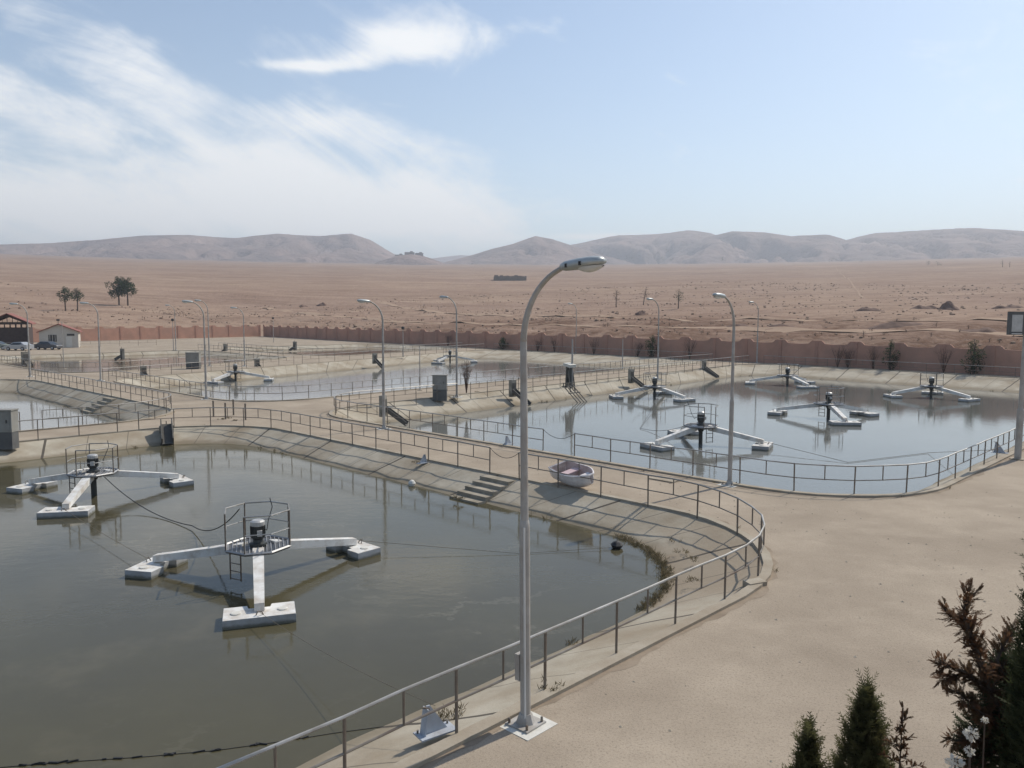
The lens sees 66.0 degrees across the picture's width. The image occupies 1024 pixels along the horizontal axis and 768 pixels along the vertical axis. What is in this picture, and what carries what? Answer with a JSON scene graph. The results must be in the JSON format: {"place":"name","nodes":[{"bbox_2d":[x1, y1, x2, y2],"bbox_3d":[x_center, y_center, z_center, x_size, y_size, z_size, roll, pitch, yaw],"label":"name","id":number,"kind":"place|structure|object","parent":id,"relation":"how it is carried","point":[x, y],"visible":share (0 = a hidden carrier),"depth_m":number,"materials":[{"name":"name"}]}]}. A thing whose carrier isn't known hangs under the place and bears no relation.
{"place":"outdoors","nodes":[
{"label":"outdoors","id":0,"kind":"place"},
{"bbox_2d":[0,393,116,429],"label":"water","id":1,"kind":"structure","parent":0,"point":[30,408],"depth_m":57.50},
{"bbox_2d":[0,380,170,420],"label":"embankment","id":2,"kind":"structure","parent":0,"point":[57,395],"depth_m":63.44,"materials":[{"name":"concrete"}]},
{"bbox_2d":[80,397,115,413],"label":"steps","id":3,"kind":"structure","parent":2,"relation":"on","point":[90,410],"depth_m":59.00,"materials":[{"name":"concrete"}]},
{"bbox_2d":[0,354,252,371],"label":"water","id":4,"kind":"structure","parent":0,"point":[107,362],"depth_m":109.83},
{"bbox_2d":[21,350,32,365],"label":"sluice gate","id":5,"kind":"structure","parent":4,"relation":"in","point":[24,355],"depth_m":102.77,"materials":[{"name":"metal"}]},
{"bbox_2d":[0,351,284,359],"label":"embankment","id":6,"kind":"structure","parent":0,"point":[236,355],"depth_m":123.46,"materials":[{"name":"concrete"}]},
{"bbox_2d":[0,234,394,263],"bbox_3d":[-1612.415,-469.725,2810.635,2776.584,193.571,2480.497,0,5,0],"label":"hills","id":7,"kind":"structure","parent":0,"point":[345,248],"depth_m":2587.98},
{"bbox_2d":[0,443,666,767],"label":"water","id":8,"kind":"structure","parent":0,"point":[101,656],"depth_m":19.15,"materials":[{"name":"liquid"}]},
{"bbox_2d":[6,440,193,518],"bbox_3d":[-16.099,3.831,30.040,6.929,2.950,6.000,-1,5,-12],"label":"floating aerator","id":9,"kind":"object","parent":8,"relation":"on","point":[91,473],"visible":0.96,"depth_m":30.51,"materials":[{"name":"white paint"}]},
{"bbox_2d":[103,475,239,530],"bbox_3d":[-11.264,3.839,26.071,0.766,1.722,11.846,-5,7,-44],"label":"power cable","id":10,"kind":"object","parent":9,"relation":"attached to","point":[169,519],"visible":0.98,"depth_m":26.75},
{"bbox_2d":[0,726,382,767],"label":"floating rope","id":11,"kind":"object","parent":8,"relation":"on","point":[165,754],"visible":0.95,"depth_m":12.60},
{"bbox_2d":[125,498,380,629],"bbox_3d":[-6.610,4.708,20.581,6.819,2.903,5.906,-1,5,-18],"label":"floating aerator","id":12,"kind":"object","parent":8,"relation":"on","point":[258,543],"visible":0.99,"depth_m":20.94,"materials":[{"name":"white paint"}]},
{"bbox_2d":[261,613,435,705],"bbox_3d":[-3.455,5.046,14.982,0.008,0.818,7.419,-4,6,-38],"label":"mooring rope","id":13,"kind":"object","parent":12,"relation":"attached to","point":[350,666],"visible":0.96,"depth_m":14.28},
{"bbox_2d":[227,344,454,350],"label":"embankment","id":14,"kind":"structure","parent":0,"point":[347,346],"depth_m":156.16,"materials":[{"name":"concrete"}]},
{"bbox_2d":[263,347,422,354],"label":"water","id":15,"kind":"structure","parent":0,"point":[334,351],"depth_m":145.29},
{"bbox_2d":[0,427,762,767],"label":"embankment","id":16,"kind":"structure","parent":0,"point":[700,539],"depth_m":24.43,"materials":[{"name":"concrete"}]},
{"bbox_2d":[0,408,18,449],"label":"control cabinet","id":17,"kind":"object","parent":16,"relation":"on","point":[9,430],"visible":1,"depth_m":37.76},
{"bbox_2d":[19,412,117,440],"bbox_3d":[-27.028,2.705,36.122,0.078,1.357,17.056,5,7,44],"label":"railing","id":18,"kind":"object","parent":16,"relation":"on","point":[37,429],"visible":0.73,"depth_m":40.58,"materials":[{"name":"metal"}]},
{"bbox_2d":[159,418,173,444],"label":"sluice gate","id":19,"kind":"structure","parent":16,"relation":"on","point":[166,431],"depth_m":42.65,"materials":[{"name":"metal"}]},
{"bbox_2d":[413,705,454,742],"bbox_3d":[-1.170,5.096,12.053,0.620,0.462,0.300,-3,6,-35],"label":"mooring bracket","id":20,"kind":"object","parent":16,"relation":"on","point":[433,725],"visible":0.98,"depth_m":11.99,"materials":[{"name":"paint"}]},
{"bbox_2d":[449,474,515,504],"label":"steps","id":21,"kind":"structure","parent":16,"relation":"on","point":[483,489],"depth_m":30.30,"materials":[{"name":"concrete"}]},
{"bbox_2d":[742,577,766,586],"bbox_3d":[5.766,4.746,18.737,0.518,0.150,0.311,-2,6,-23],"label":"concrete block","id":22,"kind":"object","parent":16,"relation":"on","point":[753,581],"depth_m":18.68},
{"bbox_2d":[162,359,628,399],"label":"water","id":23,"kind":"structure","parent":0,"point":[399,372],"depth_m":88.56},
{"bbox_2d":[204,360,273,383],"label":"floating aerator","id":24,"kind":"object","parent":23,"relation":"on","point":[235,372],"visible":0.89,"depth_m":85.57,"materials":[{"name":"white paint"}]},
{"bbox_2d":[431,347,476,363],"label":"floating aerator","id":25,"kind":"object","parent":23,"relation":"on","point":[444,357],"visible":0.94,"depth_m":119.27,"materials":[{"name":"white paint"}]},
{"bbox_2d":[118,350,701,388],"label":"embankment","id":26,"kind":"structure","parent":0,"point":[537,357],"depth_m":109.60,"materials":[{"name":"concrete"}]},
{"bbox_2d":[374,254,446,264],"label":"hills","id":27,"kind":"structure","parent":0,"point":[410,259],"depth_m":2166.92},
{"bbox_2d":[431,255,469,262],"bbox_3d":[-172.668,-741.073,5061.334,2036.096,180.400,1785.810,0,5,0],"label":"hills","id":28,"kind":"structure","parent":0,"point":[445,259],"depth_m":4996.52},
{"bbox_2d":[0,336,1023,767],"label":"ground","id":29,"kind":"structure","parent":0,"point":[720,692],"depth_m":17.35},
{"bbox_2d":[0,313,35,344],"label":"open shed","id":30,"kind":"structure","parent":29,"relation":"on","point":[9,335],"depth_m":145.46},
{"bbox_2d":[4,342,33,350],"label":"parked car","id":31,"kind":"object","parent":29,"relation":"on","point":[22,346],"visible":0.92,"depth_m":132.53,"materials":[{"name":"silver metal"}]},
{"bbox_2d":[9,303,34,376],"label":"street lamp","id":32,"kind":"object","parent":29,"relation":"on","point":[30,375],"visible":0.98,"depth_m":78.39,"materials":[{"name":"metal"}]},
{"bbox_2d":[34,341,63,349],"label":"parked car","id":33,"kind":"object","parent":29,"relation":"on","point":[51,345],"visible":0.98,"depth_m":135.76,"materials":[{"name":"grey paint"}]},
{"bbox_2d":[36,319,81,347],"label":"guard booth","id":34,"kind":"object","parent":29,"relation":"on","point":[71,337],"visible":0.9,"depth_m":143.63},
{"bbox_2d":[0,379,174,431],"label":"kerb","id":35,"kind":"structure","parent":29,"relation":"on","point":[168,413],"depth_m":54.09,"materials":[{"name":"concrete"}]},
{"bbox_2d":[28,368,171,427],"bbox_3d":[-32.894,0.432,61.455,7.505,1.357,38.678,-3,6,-32],"label":"railing","id":36,"kind":"object","parent":35,"relation":"on","point":[158,399],"visible":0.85,"depth_m":54.96,"materials":[{"name":"metal"}]},
{"bbox_2d":[79,302,104,380],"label":"street lamp","id":37,"kind":"object","parent":29,"relation":"on","point":[100,379],"visible":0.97,"depth_m":73.99,"materials":[{"name":"metal"}]},
{"bbox_2d":[0,350,287,372],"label":"kerb","id":38,"kind":"structure","parent":29,"relation":"on","point":[137,369],"depth_m":104.36,"materials":[{"name":"concrete"}]},
{"bbox_2d":[1,355,168,371],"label":"railing","id":39,"kind":"object","parent":38,"relation":"on","point":[82,367],"visible":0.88,"depth_m":86.62,"materials":[{"name":"metal"}]},
{"bbox_2d":[33,325,260,341],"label":"perimeter wall","id":40,"kind":"structure","parent":29,"relation":"on","point":[137,332],"depth_m":192.71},
{"bbox_2d":[185,352,200,368],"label":"control cabinet","id":41,"kind":"object","parent":29,"relation":"on","point":[193,357],"visible":0.9,"depth_m":90.23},
{"bbox_2d":[102,356,289,376],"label":"railing","id":42,"kind":"object","parent":29,"relation":"on","point":[246,363],"visible":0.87,"depth_m":83.42,"materials":[{"name":"metal"}]},
{"bbox_2d":[182,300,210,399],"bbox_3d":[-23.218,-2.469,58.124,1.828,7.371,0.730,-3,6,-30],"label":"street lamp","id":43,"kind":"object","parent":29,"relation":"on","point":[205,366],"visible":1,"depth_m":58.39,"materials":[{"name":"metal"}]},
{"bbox_2d":[178,344,282,365],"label":"railing","id":44,"kind":"object","parent":29,"relation":"on","point":[277,353],"visible":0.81,"depth_m":108.84,"materials":[{"name":"metal"}]},
{"bbox_2d":[218,343,460,353],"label":"railing","id":45,"kind":"object","parent":29,"relation":"on","point":[277,349],"visible":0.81,"depth_m":126.89,"materials":[{"name":"metal"}]},
{"bbox_2d":[229,344,455,355],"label":"kerb","id":46,"kind":"structure","parent":29,"relation":"on","point":[335,344],"depth_m":135.73,"materials":[{"name":"concrete"}]},
{"bbox_2d":[357,299,390,429],"bbox_3d":[-7.575,-1.026,43.286,1.828,7.213,0.730,-3,6,-33],"label":"street lamp","id":47,"kind":"object","parent":29,"relation":"on","point":[383,376],"visible":0.94,"depth_m":43.56,"materials":[{"name":"metal"}]},
{"bbox_2d":[302,344,475,363],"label":"railing","id":48,"kind":"object","parent":29,"relation":"on","point":[414,351],"visible":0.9,"depth_m":117.42,"materials":[{"name":"metal"}]},
{"bbox_2d":[19,425,772,767],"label":"kerb","id":49,"kind":"structure","parent":29,"relation":"on","point":[479,727],"depth_m":15.65,"materials":[{"name":"concrete"}]},
{"bbox_2d":[138,407,490,473],"bbox_3d":[-9.567,2.486,39.099,22.603,1.358,4.219,3,6,30],"label":"railing","id":50,"kind":"object","parent":49,"relation":"on","point":[400,442],"visible":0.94,"depth_m":38.84,"materials":[{"name":"metal"}]},
{"bbox_2d":[217,452,765,767],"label":"railing","id":51,"kind":"object","parent":49,"relation":"on","point":[761,538],"visible":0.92,"depth_m":13.62,"materials":[{"name":"metal"}]},
{"bbox_2d":[114,350,707,401],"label":"kerb","id":52,"kind":"structure","parent":29,"relation":"on","point":[115,381],"depth_m":75.10,"materials":[{"name":"concrete"}]},
{"bbox_2d":[108,369,514,399],"bbox_3d":[-18.645,-0.030,67.067,38.713,1.357,19.484,0,5,0],"label":"railing","id":53,"kind":"object","parent":52,"relation":"on","point":[476,377],"visible":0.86,"depth_m":62.65,"materials":[{"name":"metal"}]},
{"bbox_2d":[461,358,471,392],"bbox_3d":[-3.671,-0.607,63.244,1.071,2.969,1.306,-3,6,-34],"label":"bare shrub","id":54,"kind":"object","parent":29,"relation":"on","point":[465,375],"visible":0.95,"depth_m":63.17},
{"bbox_2d":[15,366,993,719],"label":"weeds","id":55,"kind":"object","parent":29,"relation":"on","point":[649,550],"visible":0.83,"depth_m":21.18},
{"bbox_2d":[548,461,593,486],"bbox_3d":[2.332,3.423,29.245,1.110,0.677,2.166,-18,15,-29],"label":"rowing boat","id":56,"kind":"object","parent":29,"relation":"on","point":[574,479],"visible":0.95,"depth_m":29.29,"materials":[{"name":"paint"}]},
{"bbox_2d":[419,507,777,767],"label":"dirt verge","id":57,"kind":"structure","parent":29,"relation":"on","point":[636,659],"depth_m":14.49,"materials":[{"name":"soil"}]},
{"bbox_2d":[500,256,606,740],"bbox_3d":[0.599,1.796,11.682,1.728,7.251,0.701,5,7,44],"label":"street lamp","id":58,"kind":"object","parent":57,"relation":"on","point":[527,724],"visible":0.99,"depth_m":12.05,"materials":[{"name":"metal"}]},
{"bbox_2d":[494,344,706,358],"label":"railing","id":59,"kind":"object","parent":29,"relation":"on","point":[605,348],"visible":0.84,"depth_m":122.64,"materials":[{"name":"metal"}]},
{"bbox_2d":[532,354,712,375],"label":"railing","id":60,"kind":"object","parent":29,"relation":"on","point":[625,362],"visible":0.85,"depth_m":89.93,"materials":[{"name":"metal"}]},
{"bbox_2d":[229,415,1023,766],"bbox_3d":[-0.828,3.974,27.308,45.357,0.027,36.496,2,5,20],"label":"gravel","id":61,"kind":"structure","parent":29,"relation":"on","point":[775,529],"depth_m":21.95,"materials":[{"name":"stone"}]},
{"bbox_2d":[263,325,1021,375],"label":"perimeter wall","id":62,"kind":"structure","parent":29,"relation":"on","point":[815,352],"depth_m":110.28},
{"bbox_2d":[645,335,656,356],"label":"conifer","id":63,"kind":"object","parent":29,"relation":"on","point":[651,353],"visible":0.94,"depth_m":116.97,"materials":[{"name":"green plant"}]},
{"bbox_2d":[646,298,662,379],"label":"street lamp","id":64,"kind":"object","parent":29,"relation":"on","point":[658,341],"visible":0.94,"depth_m":77.51,"materials":[{"name":"metal"}]},
{"bbox_2d":[327,411,1023,498],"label":"dirt verge","id":65,"kind":"structure","parent":29,"relation":"on","point":[980,473],"depth_m":31.75,"materials":[{"name":"soil"}]},
{"bbox_2d":[329,364,1023,497],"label":"kerb","id":66,"kind":"structure","parent":29,"relation":"on","point":[967,474],"depth_m":33.77,"materials":[{"name":"concrete"}]},
{"bbox_2d":[333,383,543,450],"bbox_3d":[-5.915,1.744,47.542,9.367,1.357,24.771,-1,5,-13],"label":"railing","id":67,"kind":"object","parent":66,"relation":"on","point":[347,401],"visible":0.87,"depth_m":43.57,"materials":[{"name":"metal"}]},
{"bbox_2d":[470,355,748,398],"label":"railing","id":68,"kind":"object","parent":66,"relation":"on","point":[518,383],"visible":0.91,"depth_m":77.73,"materials":[{"name":"metal"}]},
{"bbox_2d":[574,425,1023,493],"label":"railing","id":69,"kind":"object","parent":66,"relation":"on","point":[794,477],"visible":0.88,"depth_m":30.05,"materials":[{"name":"metal"}]},
{"bbox_2d":[712,293,736,487],"bbox_3d":[7.824,0.286,29.013,0.730,7.212,1.828,5,7,44],"label":"street lamp","id":70,"kind":"object","parent":29,"relation":"on","point":[729,483],"visible":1,"depth_m":29.40,"materials":[{"name":"metal"}]},
{"bbox_2d":[781,711,828,767],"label":"thuja shrub","id":71,"kind":"object","parent":29,"relation":"on","point":[808,754],"visible":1,"depth_m":7.30,"materials":[{"name":"green plant"}]},
{"bbox_2d":[824,667,905,767],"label":"thuja shrub","id":72,"kind":"object","parent":29,"relation":"on","point":[864,733],"visible":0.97,"depth_m":7.46,"materials":[{"name":"green plant"}]},
{"bbox_2d":[881,340,899,369],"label":"conifer","id":73,"kind":"object","parent":29,"relation":"on","point":[890,357],"visible":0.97,"depth_m":91.46,"materials":[{"name":"green plant"}]},
{"bbox_2d":[764,355,1017,373],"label":"railing","id":74,"kind":"object","parent":29,"relation":"on","point":[1015,372],"visible":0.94,"depth_m":88.47,"materials":[{"name":"metal"}]},
{"bbox_2d":[877,700,926,767],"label":"young conifer","id":75,"kind":"object","parent":29,"relation":"on","point":[900,729],"visible":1,"depth_m":7.21,"materials":[{"name":"green plant"}]},
{"bbox_2d":[944,753,964,767],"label":"flowering stem","id":76,"kind":"object","parent":29,"relation":"on","point":[948,761],"visible":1,"depth_m":6.24,"materials":[{"name":"white plant"}]},
{"bbox_2d":[962,726,978,767],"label":"flowering stem","id":77,"kind":"object","parent":29,"relation":"on","point":[966,733],"visible":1,"depth_m":6.21,"materials":[{"name":"white plant"}]},
{"bbox_2d":[959,339,986,373],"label":"conifer","id":78,"kind":"object","parent":29,"relation":"on","point":[973,362],"visible":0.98,"depth_m":84.96,"materials":[{"name":"green plant"}]},
{"bbox_2d":[928,578,1023,767],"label":"juniper bush","id":79,"kind":"object","parent":29,"relation":"on","point":[991,673],"visible":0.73,"depth_m":6.55,"materials":[{"name":"green plant"}]},
{"bbox_2d":[980,716,988,767],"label":"flowering stem","id":80,"kind":"object","parent":29,"relation":"on","point":[984,721],"visible":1,"depth_m":6.22,"materials":[{"name":"white plant"}]},
{"bbox_2d":[993,538,1023,767],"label":"tall thuja","id":81,"kind":"object","parent":29,"relation":"on","point":[1014,716],"visible":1,"depth_m":6.20,"materials":[{"name":"green plant"}]},
{"bbox_2d":[1006,312,1023,460],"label":"floodlight post","id":82,"kind":"object","parent":29,"relation":"on","point":[1015,323],"visible":1,"depth_m":34.80,"materials":[{"name":"metal"}]},
{"bbox_2d":[0,254,1023,349],"bbox_3d":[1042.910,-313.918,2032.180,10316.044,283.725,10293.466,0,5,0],"label":"terrain","id":83,"kind":"structure","parent":0,"point":[216,287],"depth_m":391.18,"materials":[{"name":"soil"}]},
{"bbox_2d":[57,286,74,310],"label":"pine tree","id":84,"kind":"object","parent":83,"relation":"on","point":[64,291],"visible":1,"depth_m":274.26,"materials":[{"name":"green plant"}]},
{"bbox_2d":[104,276,130,304],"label":"pine tree","id":85,"kind":"object","parent":83,"relation":"on","point":[118,285],"visible":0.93,"depth_m":319.02,"materials":[{"name":"green plant"}]},
{"bbox_2d":[117,277,137,305],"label":"pine tree","id":86,"kind":"object","parent":83,"relation":"on","point":[133,289],"visible":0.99,"depth_m":319.95,"materials":[{"name":"green plant"}]},
{"bbox_2d":[494,275,526,280],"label":"ruined building","id":87,"kind":"structure","parent":83,"relation":"on","point":[509,278],"depth_m":678.23,"materials":[{"name":"concrete"}]},
{"bbox_2d":[0,281,1023,348],"bbox_3d":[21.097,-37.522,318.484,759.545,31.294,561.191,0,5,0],"label":"scrub","id":88,"kind":"object","parent":83,"relation":"on","point":[807,318],"visible":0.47,"depth_m":280.13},
{"bbox_2d":[868,321,921,328],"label":"earth mound","id":89,"kind":"object","parent":83,"relation":"on","point":[890,324],"visible":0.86,"depth_m":153.46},
{"bbox_2d":[939,301,959,309],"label":"earth mound","id":90,"kind":"object","parent":83,"relation":"on","point":[947,305],"visible":0.96,"depth_m":227.23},
{"bbox_2d":[960,327,996,332],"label":"earth mound","id":91,"kind":"object","parent":83,"relation":"on","point":[986,329],"visible":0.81,"depth_m":131.44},
{"bbox_2d":[0,0,1023,257],"label":"sky","id":92,"kind":"structure","parent":0,"point":[433,128],"materials":[{"name":"blue"}]},
{"bbox_2d":[445,236,633,264],"bbox_3d":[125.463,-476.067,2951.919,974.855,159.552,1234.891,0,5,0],"label":"hills","id":93,"kind":"structure","parent":0,"point":[535,250],"depth_m":2721.05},
{"bbox_2d":[260,307,1022,335],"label":"dirt track","id":94,"kind":"structure","parent":0,"point":[776,329],"depth_m":159.97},
{"bbox_2d":[572,230,743,263],"bbox_3d":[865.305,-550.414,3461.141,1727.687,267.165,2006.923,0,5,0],"label":"hills","id":95,"kind":"structure","parent":0,"point":[647,249],"depth_m":3222.97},
{"bbox_2d":[333,365,1023,490],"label":"embankment","id":96,"kind":"structure","parent":0,"point":[479,401],"depth_m":77.95,"materials":[{"name":"concrete"}]},
{"bbox_2d":[432,374,447,400],"bbox_3d":[-5.448,0.271,59.633,1.150,1.945,0.665,0,5,0],"label":"control cabinet","id":97,"kind":"object","parent":96,"relation":"on","point":[441,379],"visible":1,"depth_m":59.34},
{"bbox_2d":[439,296,462,397],"bbox_3d":[-4.757,-2.880,60.775,1.828,7.824,0.730,2,6,24],"label":"street lamp","id":98,"kind":"object","parent":96,"relation":"on","point":[456,394],"visible":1,"depth_m":60.59,"materials":[{"name":"metal"}]},
{"bbox_2d":[561,362,586,402],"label":"screening machine","id":99,"kind":"object","parent":96,"relation":"on","point":[568,377],"visible":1,"depth_m":67.78,"materials":[{"name":"metal"}]},
{"bbox_2d":[701,358,718,377],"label":"sluice gate","id":100,"kind":"structure","parent":96,"relation":"on","point":[704,367],"depth_m":92.55,"materials":[{"name":"metal"}]},
{"bbox_2d":[378,301,1006,321],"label":"dirt track","id":101,"kind":"structure","parent":0,"point":[386,303],"depth_m":219.27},
{"bbox_2d":[385,376,1023,493],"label":"water","id":102,"kind":"structure","parent":0,"point":[917,423],"depth_m":51.03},
{"bbox_2d":[379,395,408,425],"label":"sluice gate","id":103,"kind":"structure","parent":102,"relation":"on","point":[393,414],"depth_m":51.95,"materials":[{"name":"metal"}]},
{"bbox_2d":[509,377,531,405],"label":"sluice gate","id":104,"kind":"structure","parent":102,"relation":"on","point":[514,391],"depth_m":64.55,"materials":[{"name":"metal"}]},
{"bbox_2d":[628,367,644,386],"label":"sluice gate","id":105,"kind":"structure","parent":102,"relation":"on","point":[632,378],"depth_m":77.57,"materials":[{"name":"metal"}]},
{"bbox_2d":[609,372,695,402],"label":"floating aerator","id":106,"kind":"object","parent":102,"relation":"on","point":[662,389],"visible":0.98,"depth_m":69.76,"materials":[{"name":"white paint"}]},
{"bbox_2d":[640,402,772,451],"bbox_3d":[11.423,2.854,45.271,6.632,3.478,7.658,3,6,26],"label":"floating aerator","id":107,"kind":"object","parent":102,"relation":"on","point":[699,427],"visible":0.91,"depth_m":44.59,"materials":[{"name":"white paint"}]},
{"bbox_2d":[745,362,818,388],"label":"floating aerator","id":108,"kind":"object","parent":102,"relation":"on","point":[795,378],"visible":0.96,"depth_m":83.16,"materials":[{"name":"white paint"}]},
{"bbox_2d":[767,385,878,425],"bbox_3d":[22.771,1.905,56.270,8.023,3.478,6.948,1,5,5],"label":"floating aerator","id":109,"kind":"object","parent":102,"relation":"on","point":[829,405],"visible":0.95,"depth_m":57.08,"materials":[{"name":"white paint"}]},
{"bbox_2d":[771,443,999,462],"bbox_3d":[18.156,3.266,39.766,8.989,1.393,6.886,1,5,9],"label":"mooring rope","id":110,"kind":"object","parent":102,"relation":"on","point":[879,458],"visible":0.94,"depth_m":41.14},
{"bbox_2d":[883,372,979,401],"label":"floating aerator","id":111,"kind":"object","parent":102,"relation":"on","point":[931,392],"visible":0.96,"depth_m":70.85,"materials":[{"name":"white paint"}]},
{"bbox_2d":[659,231,897,263],"bbox_3d":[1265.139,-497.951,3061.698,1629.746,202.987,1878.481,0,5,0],"label":"hills","id":112,"kind":"structure","parent":0,"point":[749,247],"depth_m":2843.50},
{"bbox_2d":[790,228,1023,261],"bbox_3d":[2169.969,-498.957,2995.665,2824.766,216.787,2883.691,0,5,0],"label":"hills","id":113,"kind":"structure","parent":0,"point":[956,243],"depth_m":2612.21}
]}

